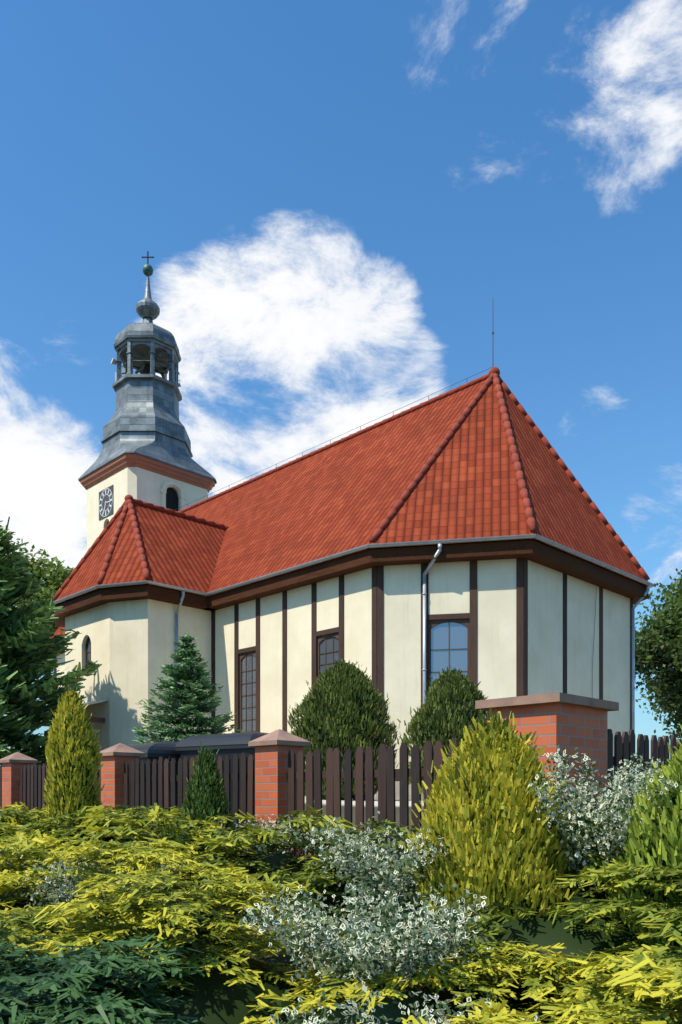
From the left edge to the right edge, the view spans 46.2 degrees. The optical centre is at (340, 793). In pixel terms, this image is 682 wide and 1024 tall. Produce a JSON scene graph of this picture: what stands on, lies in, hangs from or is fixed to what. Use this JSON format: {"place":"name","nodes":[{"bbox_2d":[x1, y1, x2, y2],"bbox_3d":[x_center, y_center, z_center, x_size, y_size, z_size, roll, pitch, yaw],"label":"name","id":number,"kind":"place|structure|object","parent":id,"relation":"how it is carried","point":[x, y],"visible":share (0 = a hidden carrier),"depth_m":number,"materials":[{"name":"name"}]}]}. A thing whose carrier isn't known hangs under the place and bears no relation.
{"place":"outdoors","nodes":[
{"label":"outdoors","id":0,"kind":"place"},
{"bbox_2d":[17,699,107,749],"bbox_3d":[-8.580,-1.257,24.409,1.880,3.186,3.555,0,0,-45],"label":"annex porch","id":1,"kind":"object","parent":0,"point":[96,719],"visible":0.07,"depth_m":24.09,"materials":[{"name":"beige paint"}]},
{"bbox_2d":[65,599,210,751],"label":"annex walls","id":2,"kind":"structure","parent":0,"point":[129,646],"depth_m":24.15,"materials":[{"name":"beige paint"}]},
{"bbox_2d":[55,512,121,604],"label":"annex roof","id":3,"kind":"structure","parent":2,"relation":"on","point":[86,576],"depth_m":25.45,"materials":[{"name":"red tile"}]},
{"bbox_2d":[100,509,147,588],"bbox_3d":[-6.285,-7.855,24.811,2.214,4.198,0.070,0,-35,19],"label":"annex roof","id":4,"kind":"object","parent":2,"relation":"on","point":[124,564],"visible":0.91,"depth_m":24.26,"materials":[{"name":"red tile"}]},
{"bbox_2d":[54,585,217,626],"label":"eaves cornice","id":5,"kind":"structure","parent":2,"relation":"attached to","point":[93,600],"depth_m":24.08,"materials":[{"name":"brown wood"}]},
{"bbox_2d":[51,580,206,728],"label":"annex gutters","id":6,"kind":"object","parent":5,"relation":"attached to","point":[181,589],"visible":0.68,"depth_m":24.13,"materials":[{"name":"grey metal"}]},
{"bbox_2d":[65,503,225,601],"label":"annex roof","id":7,"kind":"structure","parent":2,"relation":"on","point":[132,585],"depth_m":27.88,"materials":[{"name":"tile"}]},
{"bbox_2d":[53,495,228,600],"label":"roof ridge tiles","id":8,"kind":"object","parent":7,"relation":"on","point":[127,504],"visible":0.81,"depth_m":25.97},
{"bbox_2d":[132,503,225,596],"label":"annex roof","id":9,"kind":"structure","parent":2,"relation":"on","point":[179,551],"depth_m":25.87,"materials":[{"name":"tile"}]},
{"bbox_2d":[0,0,681,777],"label":"sky","id":10,"kind":"structure","parent":0,"point":[339,207],"materials":[{"name":"blue"}]},
{"bbox_2d":[170,797,546,1003],"bbox_3d":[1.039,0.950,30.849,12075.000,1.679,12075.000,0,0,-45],"label":"ground","id":11,"kind":"structure","parent":0,"point":[281,958],"depth_m":6.38,"materials":[{"name":"soil"}]},
{"bbox_2d":[1,517,72,714],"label":"tree","id":12,"kind":"object","parent":11,"relation":"on","point":[49,574],"visible":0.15,"depth_m":43.72,"materials":[{"name":"green plant"}]},
{"bbox_2d":[0,520,101,766],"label":"tree","id":13,"kind":"object","parent":11,"relation":"on","point":[25,632],"visible":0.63,"depth_m":21.45,"materials":[{"name":"green plant"}]},
{"bbox_2d":[42,684,104,851],"bbox_3d":[-3.346,-0.130,10.058,0.824,2.539,0.684,0,0,-45],"label":"thuja bush","id":14,"kind":"object","parent":11,"relation":"on","point":[73,754],"visible":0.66,"depth_m":9.88,"materials":[{"name":"green plant"}]},
{"bbox_2d":[21,854,182,908],"bbox_3d":[-1.933,0.905,6.372,1.314,0.945,1.172,0,0,-45],"label":"euonymus bush","id":15,"kind":"object","parent":11,"relation":"on","point":[64,887],"visible":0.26,"depth_m":6.08,"materials":[{"name":"plant"}]},
{"bbox_2d":[0,916,204,1023],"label":"juniper shrub","id":16,"kind":"object","parent":11,"relation":"on","point":[74,988],"visible":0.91,"depth_m":3.54,"materials":[{"name":"green plant"}]},
{"bbox_2d":[78,251,216,550],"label":"tower","id":17,"kind":"structure","parent":11,"relation":"on","point":[146,455],"depth_m":37.52,"materials":[{"name":"metal"}]},
{"bbox_2d":[127,741,180,835],"bbox_3d":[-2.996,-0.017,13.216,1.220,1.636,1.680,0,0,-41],"label":"car","id":18,"kind":"object","parent":11,"relation":"on","point":[163,749],"visible":0.1,"depth_m":12.50,"materials":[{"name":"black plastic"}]},
{"bbox_2d":[131,632,242,744],"bbox_3d":[-3.681,-1.770,18.989,3.168,4.122,3.279,0,0,-45],"label":"blue spruce tree","id":19,"kind":"object","parent":11,"relation":"on","point":[189,673],"visible":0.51,"depth_m":18.67,"materials":[{"name":"green plant"}]},
{"bbox_2d":[170,741,237,861],"bbox_3d":[-1.535,0.259,8.873,0.891,1.664,1.027,0,0,-45],"label":"conifer shrub","id":20,"kind":"object","parent":11,"relation":"on","point":[206,796],"visible":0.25,"depth_m":8.74,"materials":[{"name":"green plant"}]},
{"bbox_2d":[175,732,268,830],"bbox_3d":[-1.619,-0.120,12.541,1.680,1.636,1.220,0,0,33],"label":"car","id":21,"kind":"object","parent":11,"relation":"on","point":[229,744],"visible":0.18,"depth_m":11.98,"materials":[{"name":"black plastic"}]},
{"bbox_2d":[216,811,310,859],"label":"euonymus bush","id":22,"kind":"object","parent":11,"relation":"on","point":[263,846],"visible":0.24,"depth_m":8.46,"materials":[{"name":"plant"}]},
{"bbox_2d":[275,658,400,799],"bbox_3d":[0.030,-1.294,16.947,2.590,3.199,2.556,0,0,-20],"label":"thuja bush","id":23,"kind":"object","parent":11,"relation":"on","point":[340,706],"visible":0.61,"depth_m":16.44,"materials":[{"name":"green plant"}]},
{"bbox_2d":[0,801,681,1023],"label":"juniper bush","id":24,"kind":"object","parent":11,"relation":"on","point":[590,959],"visible":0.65,"depth_m":4.72,"materials":[{"name":"green plant"}]},
{"bbox_2d":[0,692,681,860],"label":"fence","id":25,"kind":"object","parent":11,"relation":"on","point":[569,723],"visible":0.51,"depth_m":8.44,"materials":[{"name":"wood"}]},
{"bbox_2d":[54,558,632,781],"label":"church walls","id":26,"kind":"structure","parent":11,"relation":"on","point":[504,628],"depth_m":20.78,"materials":[{"name":"beige paint"}]},
{"bbox_2d":[50,380,485,641],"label":"roof","id":27,"kind":"structure","parent":26,"relation":"on","point":[343,496],"depth_m":24.70,"materials":[{"name":"tile"}]},
{"bbox_2d":[178,367,649,580],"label":"roof ridge tiles","id":28,"kind":"object","parent":27,"relation":"on","point":[493,376],"visible":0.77,"depth_m":23.60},
{"bbox_2d":[53,540,648,653],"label":"eaves cornice","id":29,"kind":"structure","parent":26,"relation":"attached to","point":[550,557],"depth_m":20.54,"materials":[{"name":"brown wood"}]},
{"bbox_2d":[200,534,654,798],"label":"church gutters","id":30,"kind":"object","parent":29,"relation":"attached to","point":[526,536],"visible":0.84,"depth_m":20.20,"materials":[{"name":"metal"}]},
{"bbox_2d":[183,381,557,591],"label":"roof","id":31,"kind":"structure","parent":26,"relation":"on","point":[390,547],"depth_m":29.35,"materials":[{"name":"tile"}]},
{"bbox_2d":[370,382,533,548],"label":"roof","id":32,"kind":"structure","parent":26,"relation":"on","point":[467,486],"depth_m":20.61,"materials":[{"name":"tile"}]},
{"bbox_2d":[500,384,646,585],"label":"roof","id":33,"kind":"structure","parent":26,"relation":"on","point":[564,513],"depth_m":22.22,"materials":[{"name":"tile"}]},
{"bbox_2d":[559,550,644,585],"bbox_3d":[6.552,-9.264,25.217,0.070,7.728,4.005,-36,6,-9],"label":"roof edge","id":34,"kind":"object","parent":26,"relation":"on","point":[600,567],"depth_m":25.09,"materials":[{"name":"tile"}]},
{"bbox_2d":[268,811,452,930],"bbox_3d":[0.409,0.642,5.754,1.637,1.009,1.566,0,0,-45],"label":"euonymus bush","id":35,"kind":"object","parent":11,"relation":"on","point":[388,869],"visible":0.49,"depth_m":5.47,"materials":[{"name":"plant"}]},
{"bbox_2d":[240,870,492,1023],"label":"euonymus bush","id":36,"kind":"object","parent":11,"relation":"on","point":[373,949],"visible":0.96,"depth_m":4.23,"materials":[{"name":"white plant"}]},
{"bbox_2d":[268,985,539,1023],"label":"euonymus bush","id":37,"kind":"object","parent":11,"relation":"on","point":[439,1012],"visible":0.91,"depth_m":3.57,"materials":[{"name":"white plant"}]},
{"bbox_2d":[395,666,487,794],"bbox_3d":[2.168,-1.078,15.541,2.243,2.823,2.195,0,0,3],"label":"thuja bush","id":38,"kind":"object","parent":11,"relation":"on","point":[447,712],"visible":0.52,"depth_m":15.06,"materials":[{"name":"green plant"}]},
{"bbox_2d":[305,781,613,799],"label":"church plinth","id":39,"kind":"structure","parent":11,"relation":"on","point":[397,794],"depth_m":20.19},
{"bbox_2d":[400,707,589,931],"bbox_3d":[1.029,0.350,5.522,1.222,1.867,1.404,0,0,-45],"label":"conifer shrub","id":40,"kind":"object","parent":11,"relation":"on","point":[480,804],"visible":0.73,"depth_m":5.12,"materials":[{"name":"plant"}]},
{"bbox_2d":[523,766,681,893],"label":"euonymus bush","id":41,"kind":"object","parent":11,"relation":"on","point":[618,831],"visible":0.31,"depth_m":5.00,"materials":[{"name":"plant"}]},
{"bbox_2d":[540,746,672,833],"bbox_3d":[1.852,0.316,5.990,2.097,1.373,2.077,0,0,-17],"label":"euonymus bush","id":42,"kind":"object","parent":11,"relation":"on","point":[577,782],"visible":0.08,"depth_m":5.36,"materials":[{"name":"plant"}]},
{"bbox_2d":[588,724,681,953],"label":"conifer shrub","id":43,"kind":"object","parent":11,"relation":"on","point":[666,835],"visible":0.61,"depth_m":4.64,"materials":[{"name":"green plant"}]},
{"bbox_2d":[635,568,681,745],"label":"tree","id":44,"kind":"object","parent":11,"relation":"on","point":[659,645],"visible":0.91,"depth_m":32.05,"materials":[{"name":"green plant"}]},
{"bbox_2d":[175,332,596,697],"bbox_3d":[-0.633,-7.435,29.463,0.735,14.570,21.206,0,0,-45],"label":"lightning rod","id":45,"kind":"object","parent":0,"point":[391,412],"visible":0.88,"depth_m":25.53,"materials":[{"name":"grey metal"}]}
]}

